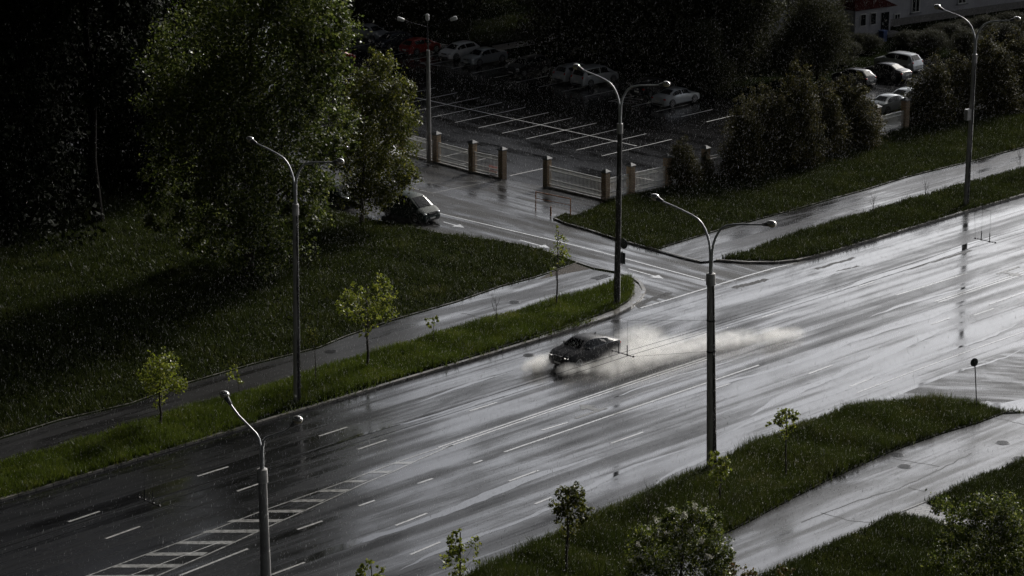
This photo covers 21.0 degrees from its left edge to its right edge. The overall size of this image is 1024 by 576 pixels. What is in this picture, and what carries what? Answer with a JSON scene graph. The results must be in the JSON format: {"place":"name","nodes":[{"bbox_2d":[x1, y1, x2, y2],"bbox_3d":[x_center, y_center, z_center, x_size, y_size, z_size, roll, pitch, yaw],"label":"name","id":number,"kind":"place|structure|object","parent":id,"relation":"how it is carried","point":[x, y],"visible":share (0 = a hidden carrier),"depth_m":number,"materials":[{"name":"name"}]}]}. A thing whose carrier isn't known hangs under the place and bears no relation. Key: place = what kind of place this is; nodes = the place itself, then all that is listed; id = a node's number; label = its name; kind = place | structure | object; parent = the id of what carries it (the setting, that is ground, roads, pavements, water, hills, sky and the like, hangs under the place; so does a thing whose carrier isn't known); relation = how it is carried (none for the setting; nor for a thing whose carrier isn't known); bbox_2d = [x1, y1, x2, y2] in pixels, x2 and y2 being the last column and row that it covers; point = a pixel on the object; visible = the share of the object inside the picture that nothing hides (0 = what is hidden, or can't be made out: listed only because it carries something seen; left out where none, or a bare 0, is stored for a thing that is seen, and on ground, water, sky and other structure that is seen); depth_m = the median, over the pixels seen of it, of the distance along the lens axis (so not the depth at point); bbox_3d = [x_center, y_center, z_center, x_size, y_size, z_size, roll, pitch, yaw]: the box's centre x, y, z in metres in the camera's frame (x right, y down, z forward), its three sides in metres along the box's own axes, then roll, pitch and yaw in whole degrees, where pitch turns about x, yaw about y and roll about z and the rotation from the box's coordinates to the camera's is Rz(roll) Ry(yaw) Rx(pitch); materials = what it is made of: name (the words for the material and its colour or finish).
{"place":"outdoors","nodes":[
{"label":"outdoors","id":0,"kind":"place"},
{"bbox_2d":[0,269,613,461],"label":"footpath","id":1,"kind":"structure","parent":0,"point":[51,435],"depth_m":166.43,"materials":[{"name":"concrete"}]},
{"bbox_2d":[255,176,1023,521],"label":"pavement cracks","id":2,"kind":"object","parent":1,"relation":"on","point":[893,458],"visible":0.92,"depth_m":148.31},
{"bbox_2d":[0,163,641,490],"bbox_3d":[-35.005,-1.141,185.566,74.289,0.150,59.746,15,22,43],"label":"lawn","id":3,"kind":"structure","parent":0,"point":[278,412],"depth_m":176.94,"materials":[{"name":"green plant"}]},
{"bbox_2d":[0,0,111,257],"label":"spruce tree","id":4,"kind":"object","parent":3,"relation":"on","point":[19,128],"visible":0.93,"depth_m":192.72,"materials":[{"name":"green plant"}]},
{"bbox_2d":[1,1,162,200],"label":"spruce tree","id":5,"kind":"object","parent":3,"relation":"on","point":[84,87],"visible":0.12,"depth_m":205.17,"materials":[{"name":"green plant"}]},
{"bbox_2d":[2,0,180,223],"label":"broadleaf tree","id":6,"kind":"object","parent":3,"relation":"on","point":[113,69],"visible":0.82,"depth_m":194.24,"materials":[{"name":"green plant"}]},
{"bbox_2d":[60,0,233,196],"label":"spruce tree","id":7,"kind":"object","parent":3,"relation":"on","point":[136,116],"visible":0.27,"depth_m":205.26,"materials":[{"name":"green plant"}]},
{"bbox_2d":[136,346,187,424],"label":"young tree","id":8,"kind":"object","parent":3,"relation":"on","point":[158,384],"visible":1,"depth_m":153.25,"materials":[{"name":"green plant"}]},
{"bbox_2d":[126,0,373,280],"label":"lime tree","id":9,"kind":"object","parent":3,"relation":"on","point":[292,30],"visible":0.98,"depth_m":180.63,"materials":[{"name":"green plant"}]},
{"bbox_2d":[0,262,576,437],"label":"kerb","id":10,"kind":"structure","parent":3,"relation":"on","point":[277,357],"depth_m":166.19,"materials":[{"name":"concrete"}]},
{"bbox_2d":[246,136,343,402],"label":"street lamp","id":11,"kind":"object","parent":3,"relation":"on","point":[296,346],"visible":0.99,"depth_m":156.27,"materials":[{"name":"metal"}]},
{"bbox_2d":[0,272,635,497],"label":"verge grass","id":12,"kind":"structure","parent":3,"relation":"on","point":[48,469],"depth_m":160.04,"materials":[{"name":"green plant"}]},
{"bbox_2d":[334,270,399,366],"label":"young tree","id":13,"kind":"object","parent":3,"relation":"on","point":[353,301],"visible":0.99,"depth_m":163.44,"materials":[{"name":"green plant"}]},
{"bbox_2d":[327,46,423,223],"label":"maple tree","id":14,"kind":"object","parent":3,"relation":"on","point":[369,183],"visible":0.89,"depth_m":194.65,"materials":[{"name":"green plant"}]},
{"bbox_2d":[550,223,570,302],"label":"young tree","id":15,"kind":"object","parent":3,"relation":"on","point":[561,251],"visible":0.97,"depth_m":176.25,"materials":[{"name":"green plant"}]},
{"bbox_2d":[573,64,669,303],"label":"street lamp","id":16,"kind":"object","parent":3,"relation":"on","point":[617,269],"visible":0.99,"depth_m":175.45,"materials":[{"name":"metal"}]},
{"bbox_2d":[66,93,804,307],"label":"side street","id":17,"kind":"structure","parent":0,"point":[487,189],"depth_m":197.81,"materials":[{"name":"grey asphalt"}]},
{"bbox_2d":[382,190,439,223],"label":"minivan","id":18,"kind":"object","parent":17,"relation":"on","point":[417,210],"visible":0.77,"depth_m":198.12,"materials":[{"name":"grey metal"}]},
{"bbox_2d":[553,217,700,261],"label":"kerb","id":19,"kind":"structure","parent":17,"relation":"on","point":[599,233],"depth_m":192.50,"materials":[{"name":"concrete"}]},
{"bbox_2d":[0,196,1023,575],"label":"road","id":20,"kind":"structure","parent":0,"point":[212,506],"depth_m":153.90,"materials":[{"name":"grey asphalt"}]},
{"bbox_2d":[219,390,302,575],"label":"street lamp","id":21,"kind":"object","parent":20,"relation":"on","point":[265,563],"visible":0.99,"depth_m":123.89,"materials":[{"name":"metal"}]},
{"bbox_2d":[86,445,451,575],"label":"hatched markings","id":22,"kind":"object","parent":20,"relation":"on","point":[201,554],"visible":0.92,"depth_m":138.83,"materials":[{"name":"paint"}]},
{"bbox_2d":[0,277,645,501],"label":"kerb","id":23,"kind":"structure","parent":20,"relation":"on","point":[268,419],"depth_m":158.64,"materials":[{"name":"concrete"}]},
{"bbox_2d":[298,397,485,457],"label":"puddle","id":24,"kind":"object","parent":20,"relation":"on","point":[352,437],"visible":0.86,"depth_m":154.21,"materials":[{"name":"liquid"}]},
{"bbox_2d":[285,454,604,568],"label":"puddle","id":25,"kind":"object","parent":20,"relation":"on","point":[484,496],"visible":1,"depth_m":141.72,"materials":[{"name":"liquid"}]},
{"bbox_2d":[68,181,1023,575],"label":"road markings","id":26,"kind":"object","parent":20,"relation":"on","point":[590,395],"visible":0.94,"depth_m":160.32,"materials":[{"name":"paint"}]},
{"bbox_2d":[399,443,703,570],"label":"puddle","id":27,"kind":"object","parent":20,"relation":"on","point":[598,482],"visible":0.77,"depth_m":141.86,"materials":[{"name":"liquid"}]},
{"bbox_2d":[549,332,620,368],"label":"sedan car","id":28,"kind":"object","parent":20,"relation":"on","point":[565,350],"visible":0.94,"depth_m":165.23,"materials":[{"name":"grey paint"}]},
{"bbox_2d":[638,250,971,304],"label":"asphalt patches","id":29,"kind":"object","parent":20,"relation":"on","point":[668,293],"visible":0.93,"depth_m":183.39,"materials":[{"name":"grey asphalt"}]},
{"bbox_2d":[653,306,958,406],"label":"puddle","id":30,"kind":"object","parent":20,"relation":"on","point":[822,352],"visible":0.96,"depth_m":167.34,"materials":[{"name":"liquid"}]},
{"bbox_2d":[749,322,961,416],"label":"puddle","id":31,"kind":"object","parent":20,"relation":"on","point":[865,362],"visible":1,"depth_m":165.32,"materials":[{"name":"liquid"}]},
{"bbox_2d":[718,322,1019,437],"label":"puddle","id":32,"kind":"object","parent":20,"relation":"on","point":[849,387],"visible":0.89,"depth_m":163.53,"materials":[{"name":"liquid"}]},
{"bbox_2d":[716,193,1023,263],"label":"kerb","id":33,"kind":"structure","parent":20,"relation":"on","point":[843,247],"depth_m":192.36,"materials":[{"name":"concrete"}]},
{"bbox_2d":[732,350,1019,449],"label":"puddle","id":34,"kind":"object","parent":20,"relation":"on","point":[918,385],"visible":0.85,"depth_m":162.42,"materials":[{"name":"liquid"}]},
{"bbox_2d":[841,235,995,290],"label":"puddle","id":35,"kind":"object","parent":20,"relation":"on","point":[935,258],"visible":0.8,"depth_m":187.46,"materials":[{"name":"liquid"}]},
{"bbox_2d":[0,0,1023,575],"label":"rain","id":36,"kind":"object","parent":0,"point":[602,318],"visible":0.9,"depth_m":121.67,"materials":[{"name":"liquid"}]},
{"bbox_2d":[11,0,1023,100],"bbox_3d":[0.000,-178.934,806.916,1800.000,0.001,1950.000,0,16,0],"label":"ground","id":37,"kind":"structure","parent":0,"point":[862,61],"depth_m":258.25,"materials":[{"name":"green plant"}]},
{"bbox_2d":[106,0,304,158],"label":"spruce tree","id":38,"kind":"object","parent":37,"relation":"on","point":[183,1],"visible":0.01,"depth_m":216.75,"materials":[{"name":"plant"}]},
{"bbox_2d":[397,13,456,161],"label":"street lamp","id":39,"kind":"object","parent":37,"relation":"on","point":[428,127],"visible":1,"depth_m":214.86,"materials":[{"name":"galvanised steel"},{"name":"concrete"},{"name":"glass"}]},
{"bbox_2d":[469,12,561,43],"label":"lawn grass","id":40,"kind":"structure","parent":37,"relation":"on","point":[497,31],"depth_m":268.70,"materials":[{"name":"green plant"}]},
{"bbox_2d":[663,0,803,87],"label":"background tree","id":41,"kind":"object","parent":37,"relation":"on","point":[724,17],"visible":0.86,"depth_m":242.92,"materials":[{"name":"green plant"}]},
{"bbox_2d":[721,77,776,146],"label":"thuja tree","id":42,"kind":"object","parent":37,"relation":"on","point":[760,88],"visible":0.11,"depth_m":215.40,"materials":[{"name":"green plant"}]},
{"bbox_2d":[761,25,808,80],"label":"background tree","id":43,"kind":"object","parent":37,"relation":"on","point":[785,53],"visible":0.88,"depth_m":245.70,"materials":[{"name":"green plant"}]},
{"bbox_2d":[775,0,857,80],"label":"background tree","id":44,"kind":"object","parent":37,"relation":"on","point":[819,59],"visible":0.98,"depth_m":244.48,"materials":[{"name":"green plant"}]},
{"bbox_2d":[760,0,1023,41],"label":"building","id":45,"kind":"structure","parent":37,"relation":"on","point":[893,11],"depth_m":272.08,"materials":[{"name":"grey paint"}]},
{"bbox_2d":[903,27,946,52],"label":"background tree","id":46,"kind":"object","parent":37,"relation":"on","point":[923,43],"visible":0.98,"depth_m":258.88,"materials":[{"name":"green plant"}]},
{"bbox_2d":[942,26,983,57],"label":"background tree","id":47,"kind":"object","parent":37,"relation":"on","point":[962,38],"visible":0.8,"depth_m":255.34,"materials":[{"name":"green plant"}]},
{"bbox_2d":[979,19,1023,51],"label":"background tree","id":48,"kind":"object","parent":37,"relation":"on","point":[1008,27],"visible":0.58,"depth_m":258.71,"materials":[{"name":"green plant"}]},
{"bbox_2d":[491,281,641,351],"bbox_3d":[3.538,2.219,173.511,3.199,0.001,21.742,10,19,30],"label":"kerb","id":49,"kind":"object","parent":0,"point":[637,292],"visible":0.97,"depth_m":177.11,"materials":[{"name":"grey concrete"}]},
{"bbox_2d":[177,5,983,197],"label":"parking lot","id":50,"kind":"structure","parent":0,"point":[448,81],"depth_m":231.68,"materials":[{"name":"grey asphalt"}]},
{"bbox_2d":[348,23,387,41],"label":"parked car","id":51,"kind":"object","parent":50,"relation":"on","point":[376,29],"visible":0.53,"depth_m":264.22,"materials":[{"name":"silver metal"}]},
{"bbox_2d":[372,30,413,49],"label":"parked car","id":52,"kind":"object","parent":50,"relation":"on","point":[394,39],"visible":0.84,"depth_m":260.28,"materials":[{"name":"black paint"}]},
{"bbox_2d":[399,37,440,55],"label":"parked car","id":53,"kind":"object","parent":50,"relation":"on","point":[408,47],"visible":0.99,"depth_m":257.49,"materials":[{"name":"red paint"}]},
{"bbox_2d":[431,131,441,162],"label":"brick pillar","id":54,"kind":"structure","parent":50,"relation":"on","point":[436,151],"depth_m":215.43,"materials":[{"name":"brown brick"}]},
{"bbox_2d":[438,142,467,167],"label":"fence panel","id":55,"kind":"object","parent":54,"relation":"attached to","point":[451,150],"visible":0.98,"depth_m":214.29,"materials":[{"name":"white paint"}]},
{"bbox_2d":[438,40,479,60],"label":"parked car","id":56,"kind":"object","parent":50,"relation":"on","point":[460,49],"visible":0.81,"depth_m":255.34,"materials":[{"name":"white paint"}]},
{"bbox_2d":[460,47,507,66],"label":"parked car","id":57,"kind":"object","parent":50,"relation":"on","point":[483,56],"visible":0.98,"depth_m":252.89,"materials":[{"name":"grey metal"}]},
{"bbox_2d":[497,147,507,179],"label":"brick pillar","id":58,"kind":"structure","parent":50,"relation":"on","point":[502,163],"depth_m":210.39,"materials":[{"name":"beige brick"}]},
{"bbox_2d":[283,38,728,179],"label":"parking lines","id":59,"kind":"object","parent":50,"relation":"on","point":[539,114],"visible":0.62,"depth_m":233.16,"materials":[{"name":"paint"}]},
{"bbox_2d":[505,54,550,76],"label":"parked car","id":60,"kind":"object","parent":50,"relation":"on","point":[524,66],"visible":0.98,"depth_m":248.51,"materials":[{"name":"black paint"}]},
{"bbox_2d":[541,156,552,186],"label":"brick pillar","id":61,"kind":"structure","parent":50,"relation":"on","point":[547,160],"depth_m":207.84,"materials":[{"name":"brown brick"}]},
{"bbox_2d":[549,166,600,196],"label":"fence panel","id":62,"kind":"object","parent":61,"relation":"attached to","point":[573,184],"visible":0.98,"depth_m":206.09,"materials":[{"name":"white paint"}]},
{"bbox_2d":[553,62,584,82],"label":"parked car","id":63,"kind":"object","parent":50,"relation":"on","point":[566,70],"visible":0.48,"depth_m":245.06,"materials":[{"name":"silver metal"}]},
{"bbox_2d":[570,64,618,87],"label":"parked car","id":64,"kind":"object","parent":50,"relation":"on","point":[579,77],"visible":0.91,"depth_m":243.62,"materials":[{"name":"silver metal"}]},
{"bbox_2d":[631,77,674,97],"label":"parked car","id":65,"kind":"object","parent":50,"relation":"on","point":[647,91],"visible":0.69,"depth_m":239.33,"materials":[{"name":"black paint"}]},
{"bbox_2d":[662,154,671,185],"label":"brick pillar","id":66,"kind":"structure","parent":50,"relation":"on","point":[667,158],"depth_m":207.62,"materials":[{"name":"brown brick"}]},
{"bbox_2d":[635,166,664,190],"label":"fence panel","id":67,"kind":"object","parent":66,"relation":"attached to","point":[645,173],"visible":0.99,"depth_m":206.90,"materials":[{"name":"white paint"}]},
{"bbox_2d":[651,86,699,107],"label":"parked car","id":68,"kind":"object","parent":50,"relation":"on","point":[677,95],"visible":1,"depth_m":235.68,"materials":[{"name":"silver metal"}]},
{"bbox_2d":[831,67,875,86],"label":"parked car","id":69,"kind":"object","parent":50,"relation":"on","point":[869,76],"visible":0.78,"depth_m":243.84,"materials":[{"name":"black paint"}]},
{"bbox_2d":[868,93,903,113],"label":"parked car","id":70,"kind":"object","parent":50,"relation":"on","point":[887,108],"visible":0.41,"depth_m":233.05,"materials":[{"name":"grey metal"}]},
{"bbox_2d":[864,62,911,81],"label":"parked car","id":71,"kind":"object","parent":50,"relation":"on","point":[896,72],"visible":0.79,"depth_m":246.11,"materials":[{"name":"black paint"}]},
{"bbox_2d":[874,51,922,71],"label":"parked car","id":72,"kind":"object","parent":50,"relation":"on","point":[906,59],"visible":0.63,"depth_m":249.66,"materials":[{"name":"silver metal"}]},
{"bbox_2d":[461,388,1023,575],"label":"verge","id":73,"kind":"structure","parent":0,"point":[880,523],"depth_m":141.45,"materials":[{"name":"green plant"}]},
{"bbox_2d":[439,528,481,575],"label":"young tree","id":74,"kind":"object","parent":73,"relation":"on","point":[454,550],"visible":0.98,"depth_m":127.29,"materials":[{"name":"green plant"}]},
{"bbox_2d":[548,480,594,571],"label":"young tree","id":75,"kind":"object","parent":73,"relation":"on","point":[572,496],"visible":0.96,"depth_m":131.76,"materials":[{"name":"green plant"}]},
{"bbox_2d":[620,500,736,575],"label":"hawthorn bush","id":76,"kind":"object","parent":73,"relation":"on","point":[679,540],"visible":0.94,"depth_m":129.88,"materials":[{"name":"green plant"}]},
{"bbox_2d":[650,193,775,469],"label":"street lamp","id":77,"kind":"object","parent":73,"relation":"on","point":[711,407],"visible":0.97,"depth_m":144.93,"materials":[{"name":"metal"}]},
{"bbox_2d":[611,201,706,357],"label":"wire hanger","id":78,"kind":"object","parent":77,"relation":"hanging from","point":[627,324],"visible":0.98,"depth_m":148.11,"materials":[{"name":"black metal"}]},
{"bbox_2d":[2,228,1022,547],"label":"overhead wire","id":79,"kind":"object","parent":78,"relation":"hanging from","point":[506,390],"visible":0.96,"depth_m":140.91,"materials":[{"name":"black metal"}]},
{"bbox_2d":[707,450,731,497],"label":"young tree","id":80,"kind":"object","parent":73,"relation":"on","point":[721,471],"visible":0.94,"depth_m":141.53,"materials":[{"name":"green plant"}]},
{"bbox_2d":[765,407,800,473],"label":"young tree","id":81,"kind":"object","parent":73,"relation":"on","point":[789,417],"visible":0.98,"depth_m":145.49,"materials":[{"name":"green plant"}]},
{"bbox_2d":[757,455,1023,575],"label":"lawn grass","id":82,"kind":"structure","parent":73,"relation":"on","point":[908,541],"depth_m":136.57,"materials":[{"name":"green plant"}]},
{"bbox_2d":[920,485,1023,575],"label":"shrub","id":83,"kind":"object","parent":82,"relation":"on","point":[966,538],"visible":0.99,"depth_m":127.85,"materials":[{"name":"green plant"}]},
{"bbox_2d":[555,103,1023,261],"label":"verge","id":84,"kind":"structure","parent":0,"point":[746,183],"depth_m":205.36,"materials":[{"name":"green plant"}]},
{"bbox_2d":[661,131,706,189],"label":"thuja tree","id":85,"kind":"object","parent":84,"relation":"on","point":[683,176],"visible":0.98,"depth_m":207.36,"materials":[{"name":"green plant"}]},
{"bbox_2d":[712,85,772,181],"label":"thuja tree","id":86,"kind":"object","parent":84,"relation":"on","point":[745,120],"visible":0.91,"depth_m":209.82,"materials":[{"name":"green plant"}]},
{"bbox_2d":[736,78,810,174],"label":"thuja tree","id":87,"kind":"object","parent":84,"relation":"on","point":[777,148],"visible":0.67,"depth_m":211.83,"materials":[{"name":"green plant"}]},
{"bbox_2d":[765,50,834,171],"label":"thuja tree","id":88,"kind":"object","parent":84,"relation":"on","point":[806,101],"visible":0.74,"depth_m":213.40,"materials":[{"name":"green plant"}]},
{"bbox_2d":[811,71,855,159],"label":"thuja tree","id":89,"kind":"object","parent":84,"relation":"on","point":[835,115],"visible":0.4,"depth_m":216.43,"materials":[{"name":"green plant"}]},
{"bbox_2d":[823,69,862,148],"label":"thuja tree","id":90,"kind":"object","parent":84,"relation":"on","point":[839,79],"visible":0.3,"depth_m":220.10,"materials":[{"name":"green plant"}]},
{"bbox_2d":[827,66,887,149],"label":"thuja tree","id":91,"kind":"object","parent":84,"relation":"on","point":[862,106],"visible":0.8,"depth_m":219.72,"materials":[{"name":"green plant"}]},
{"bbox_2d":[721,166,1023,261],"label":"verge grass","id":92,"kind":"structure","parent":84,"relation":"on","point":[898,218],"depth_m":198.02,"materials":[{"name":"green plant"}]},
{"bbox_2d":[934,4,1020,204],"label":"street lamp","id":93,"kind":"object","parent":92,"relation":"on","point":[967,114],"visible":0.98,"depth_m":200.18,"materials":[{"name":"metal"}]},
{"bbox_2d":[895,48,960,127],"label":"thuja tree","id":94,"kind":"object","parent":84,"relation":"on","point":[925,107],"visible":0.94,"depth_m":227.80,"materials":[{"name":"green plant"}]},
{"bbox_2d":[936,44,988,120],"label":"thuja tree","id":95,"kind":"object","parent":84,"relation":"on","point":[964,95],"visible":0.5,"depth_m":230.15,"materials":[{"name":"green plant"}]},
{"bbox_2d":[964,18,1023,115],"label":"thuja tree","id":96,"kind":"object","parent":84,"relation":"on","point":[1002,82],"visible":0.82,"depth_m":232.20,"materials":[{"name":"green plant"}]},
{"bbox_2d":[997,23,1023,102],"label":"thuja tree","id":97,"kind":"object","parent":84,"relation":"on","point":[1011,44],"visible":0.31,"depth_m":235.55,"materials":[{"name":"green plant"}]},
{"bbox_2d":[643,413,1023,575],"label":"footpath","id":98,"kind":"structure","parent":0,"point":[759,548],"depth_m":144.00,"materials":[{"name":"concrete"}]},
{"bbox_2d":[658,148,1023,261],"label":"footpath","id":99,"kind":"structure","parent":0,"point":[1009,160],"depth_m":201.30,"materials":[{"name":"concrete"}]},
{"bbox_2d":[902,503,985,524],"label":"side path","id":100,"kind":"structure","parent":0,"point":[925,508],"depth_m":141.15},
{"bbox_2d":[895,346,1023,402],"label":"driveway","id":101,"kind":"structure","parent":0,"point":[989,371],"depth_m":162.24,"materials":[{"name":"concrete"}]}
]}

